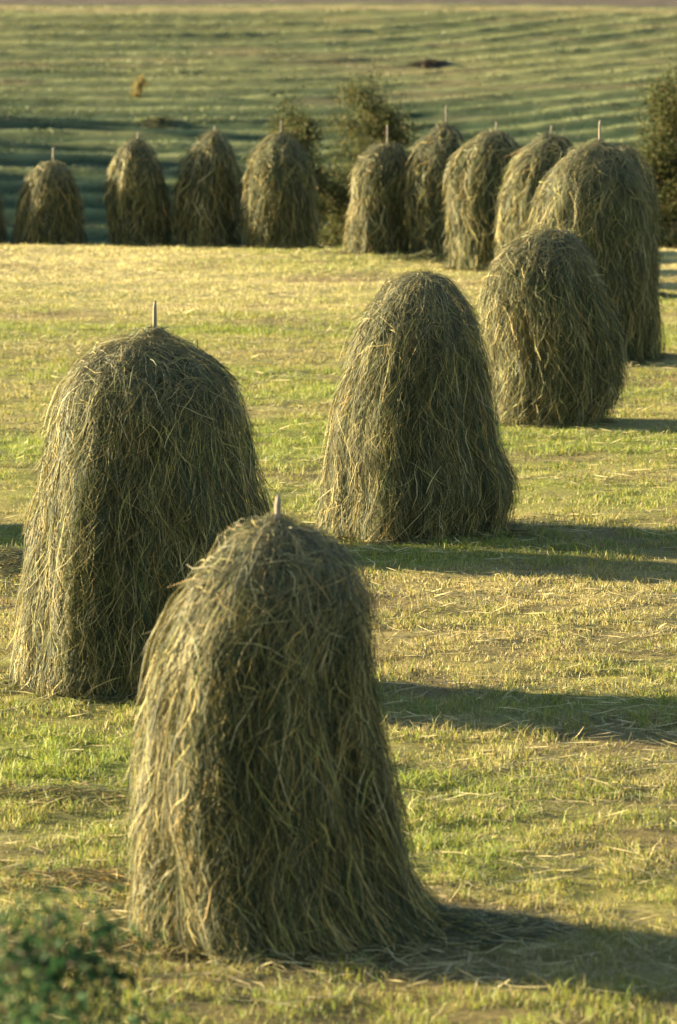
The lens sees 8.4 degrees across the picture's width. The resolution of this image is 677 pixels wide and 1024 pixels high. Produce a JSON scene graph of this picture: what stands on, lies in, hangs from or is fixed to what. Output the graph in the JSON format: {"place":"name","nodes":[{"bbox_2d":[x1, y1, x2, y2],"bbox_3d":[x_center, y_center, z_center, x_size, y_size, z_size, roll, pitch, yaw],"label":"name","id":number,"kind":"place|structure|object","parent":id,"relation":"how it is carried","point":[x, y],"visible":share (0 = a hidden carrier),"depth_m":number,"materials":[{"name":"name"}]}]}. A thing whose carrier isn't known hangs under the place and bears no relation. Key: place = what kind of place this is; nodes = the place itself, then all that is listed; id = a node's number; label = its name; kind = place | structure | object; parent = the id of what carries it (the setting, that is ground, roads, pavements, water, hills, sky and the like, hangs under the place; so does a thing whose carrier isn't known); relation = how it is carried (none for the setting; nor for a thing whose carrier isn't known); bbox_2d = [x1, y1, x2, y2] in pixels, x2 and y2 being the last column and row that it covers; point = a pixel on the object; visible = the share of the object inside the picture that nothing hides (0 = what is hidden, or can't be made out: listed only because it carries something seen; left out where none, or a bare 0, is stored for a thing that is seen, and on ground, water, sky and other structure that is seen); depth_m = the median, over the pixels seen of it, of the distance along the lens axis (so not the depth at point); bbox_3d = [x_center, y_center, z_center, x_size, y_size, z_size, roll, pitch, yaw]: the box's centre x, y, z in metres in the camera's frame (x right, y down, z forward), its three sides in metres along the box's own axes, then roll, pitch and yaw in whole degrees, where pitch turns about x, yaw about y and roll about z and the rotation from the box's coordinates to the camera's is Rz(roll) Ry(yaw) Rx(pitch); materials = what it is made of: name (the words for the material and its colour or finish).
{"place":"outdoors","nodes":[
{"label":"outdoors","id":0,"kind":"place"},
{"bbox_2d":[0,242,676,1023],"bbox_3d":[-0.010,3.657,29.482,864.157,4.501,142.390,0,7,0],"label":"meadow","id":1,"kind":"structure","parent":0,"point":[468,1015],"depth_m":31.68,"materials":[{"name":"green plant"}]},
{"bbox_2d":[0,189,11,244],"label":"haystack","id":2,"kind":"object","parent":1,"relation":"on","point":[3,235],"visible":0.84,"depth_m":78.33,"materials":[{"name":"plant"}]},
{"bbox_2d":[0,543,42,590],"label":"hay heap","id":3,"kind":"object","parent":1,"relation":"on","point":[7,554],"visible":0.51,"depth_m":36.97,"materials":[{"name":"plant"}]},
{"bbox_2d":[4,146,93,244],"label":"haystack","id":4,"kind":"object","parent":1,"relation":"on","point":[50,206],"visible":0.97,"depth_m":77.65,"materials":[{"name":"plant"}]},
{"bbox_2d":[0,780,138,811],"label":"hay heap","id":5,"kind":"object","parent":1,"relation":"on","point":[83,791],"visible":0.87,"depth_m":27.20,"materials":[{"name":"plant"}]},
{"bbox_2d":[0,858,138,896],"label":"hay heap","id":6,"kind":"object","parent":1,"relation":"on","point":[75,871],"visible":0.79,"depth_m":24.80,"materials":[{"name":"plant"}]},
{"bbox_2d":[0,856,181,1023],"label":"leafy shrub","id":7,"kind":"object","parent":1,"relation":"on","point":[48,981],"visible":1,"depth_m":13.61,"materials":[{"name":"green plant"}]},
{"bbox_2d":[98,132,174,246],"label":"haystack","id":8,"kind":"object","parent":1,"relation":"on","point":[136,212],"visible":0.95,"depth_m":77.24,"materials":[{"name":"plant"}]},
{"bbox_2d":[0,300,274,707],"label":"haystack","id":9,"kind":"object","parent":1,"relation":"on","point":[150,486],"visible":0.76,"depth_m":30.75,"materials":[{"name":"plant"}]},
{"bbox_2d":[127,997,163,1023],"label":"leafy shrub","id":10,"kind":"object","parent":1,"relation":"on","point":[135,1003],"visible":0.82,"depth_m":17.14,"materials":[{"name":"green plant"}]},
{"bbox_2d":[166,126,247,247],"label":"haystack","id":11,"kind":"object","parent":1,"relation":"on","point":[206,204],"visible":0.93,"depth_m":76.95,"materials":[{"name":"plant"}]},
{"bbox_2d":[234,120,327,248],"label":"haystack","id":12,"kind":"object","parent":1,"relation":"on","point":[281,194],"visible":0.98,"depth_m":76.14,"materials":[{"name":"plant"}]},
{"bbox_2d":[237,86,350,236],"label":"bush","id":13,"kind":"object","parent":1,"relation":"on","point":[312,124],"visible":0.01,"depth_m":97.46,"materials":[{"name":"green plant"}]},
{"bbox_2d":[252,105,358,246],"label":"bush","id":14,"kind":"object","parent":1,"relation":"on","point":[338,198],"visible":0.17,"depth_m":93.24,"materials":[{"name":"green plant"}]},
{"bbox_2d":[0,241,676,1023],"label":"loose straw","id":15,"kind":"object","parent":1,"relation":"on","point":[438,887],"visible":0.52,"depth_m":30.24,"materials":[{"name":"yellow plant"}]},
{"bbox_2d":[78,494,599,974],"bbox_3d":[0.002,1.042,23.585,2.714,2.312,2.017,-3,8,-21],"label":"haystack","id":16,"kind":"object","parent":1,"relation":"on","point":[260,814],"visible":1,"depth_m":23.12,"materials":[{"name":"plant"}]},
{"bbox_2d":[333,124,409,255],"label":"haystack","id":17,"kind":"object","parent":1,"relation":"on","point":[373,222],"visible":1,"depth_m":74.19,"materials":[{"name":"plant"}]},
{"bbox_2d":[297,269,535,546],"bbox_3d":[0.612,-0.950,39.483,2.288,2.312,2.164,0,7,0],"label":"haystack","id":18,"kind":"object","parent":1,"relation":"on","point":[409,457],"visible":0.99,"depth_m":39.00,"materials":[{"name":"plant"}]},
{"bbox_2d":[382,249,455,263],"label":"hay heap","id":19,"kind":"object","parent":1,"relation":"on","point":[426,256],"visible":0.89,"depth_m":73.04,"materials":[{"name":"plant"}]},
{"bbox_2d":[396,105,467,254],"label":"haystack","id":20,"kind":"object","parent":1,"relation":"on","point":[427,166],"visible":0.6,"depth_m":73.88,"materials":[{"name":"plant"}]},
{"bbox_2d":[437,121,523,271],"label":"haystack","id":21,"kind":"object","parent":1,"relation":"on","point":[473,179],"visible":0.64,"depth_m":70.85,"materials":[{"name":"plant"}]},
{"bbox_2d":[478,125,575,283],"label":"haystack","id":22,"kind":"object","parent":1,"relation":"on","point":[531,165],"visible":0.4,"depth_m":67.89,"materials":[{"name":"plant"}]},
{"bbox_2d":[472,225,635,429],"bbox_3d":[2.252,-1.960,48.437,1.846,2.108,1.670,0,7,0],"label":"haystack","id":23,"kind":"object","parent":1,"relation":"on","point":[554,334],"visible":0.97,"depth_m":48.07,"materials":[{"name":"plant"}]},
{"bbox_2d":[524,624,620,631],"bbox_3d":[1.770,0.859,33.921,0.914,0.082,0.214,0,7,0],"label":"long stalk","id":24,"kind":"object","parent":1,"relation":"on","point":[606,626],"visible":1,"depth_m":33.91,"materials":[{"name":"plant"}]},
{"bbox_2d":[525,119,676,363],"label":"haystack","id":25,"kind":"object","parent":1,"relation":"on","point":[595,194],"visible":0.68,"depth_m":55.42,"materials":[{"name":"plant"}]},
{"bbox_2d":[610,51,676,249],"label":"bush","id":26,"kind":"object","parent":1,"relation":"on","point":[662,161],"visible":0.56,"depth_m":91.30,"materials":[{"name":"green plant"}]},
{"bbox_2d":[617,144,671,295],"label":"haystack","id":27,"kind":"object","parent":1,"relation":"on","point":[631,152],"visible":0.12,"depth_m":65.84,"materials":[{"name":"plant"}]},
{"bbox_2d":[0,0,676,244],"bbox_3d":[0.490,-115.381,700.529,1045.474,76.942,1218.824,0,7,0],"label":"hillside","id":28,"kind":"structure","parent":0,"point":[622,97],"depth_m":170.97,"materials":[{"name":"green plant"}]},
{"bbox_2d":[129,74,147,96],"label":"bush","id":29,"kind":"object","parent":28,"relation":"on","point":[138,89],"visible":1,"depth_m":164.05,"materials":[{"name":"yellow plant"}]},
{"bbox_2d":[137,115,183,129],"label":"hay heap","id":30,"kind":"object","parent":28,"relation":"on","point":[161,122],"visible":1,"depth_m":156.54,"materials":[{"name":"plant"}]},
{"bbox_2d":[307,61,423,239],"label":"bush","id":31,"kind":"object","parent":28,"relation":"on","point":[376,120],"visible":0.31,"depth_m":103.38,"materials":[{"name":"green plant"}]},
{"bbox_2d":[387,93,429,234],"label":"sapling","id":32,"kind":"object","parent":28,"relation":"on","point":[408,146],"visible":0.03,"depth_m":105.67,"materials":[{"name":"green plant"}]},
{"bbox_2d":[405,58,453,69],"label":"hay heap","id":33,"kind":"object","parent":28,"relation":"on","point":[429,63],"visible":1,"depth_m":172.84,"materials":[{"name":"plant"}]}
]}

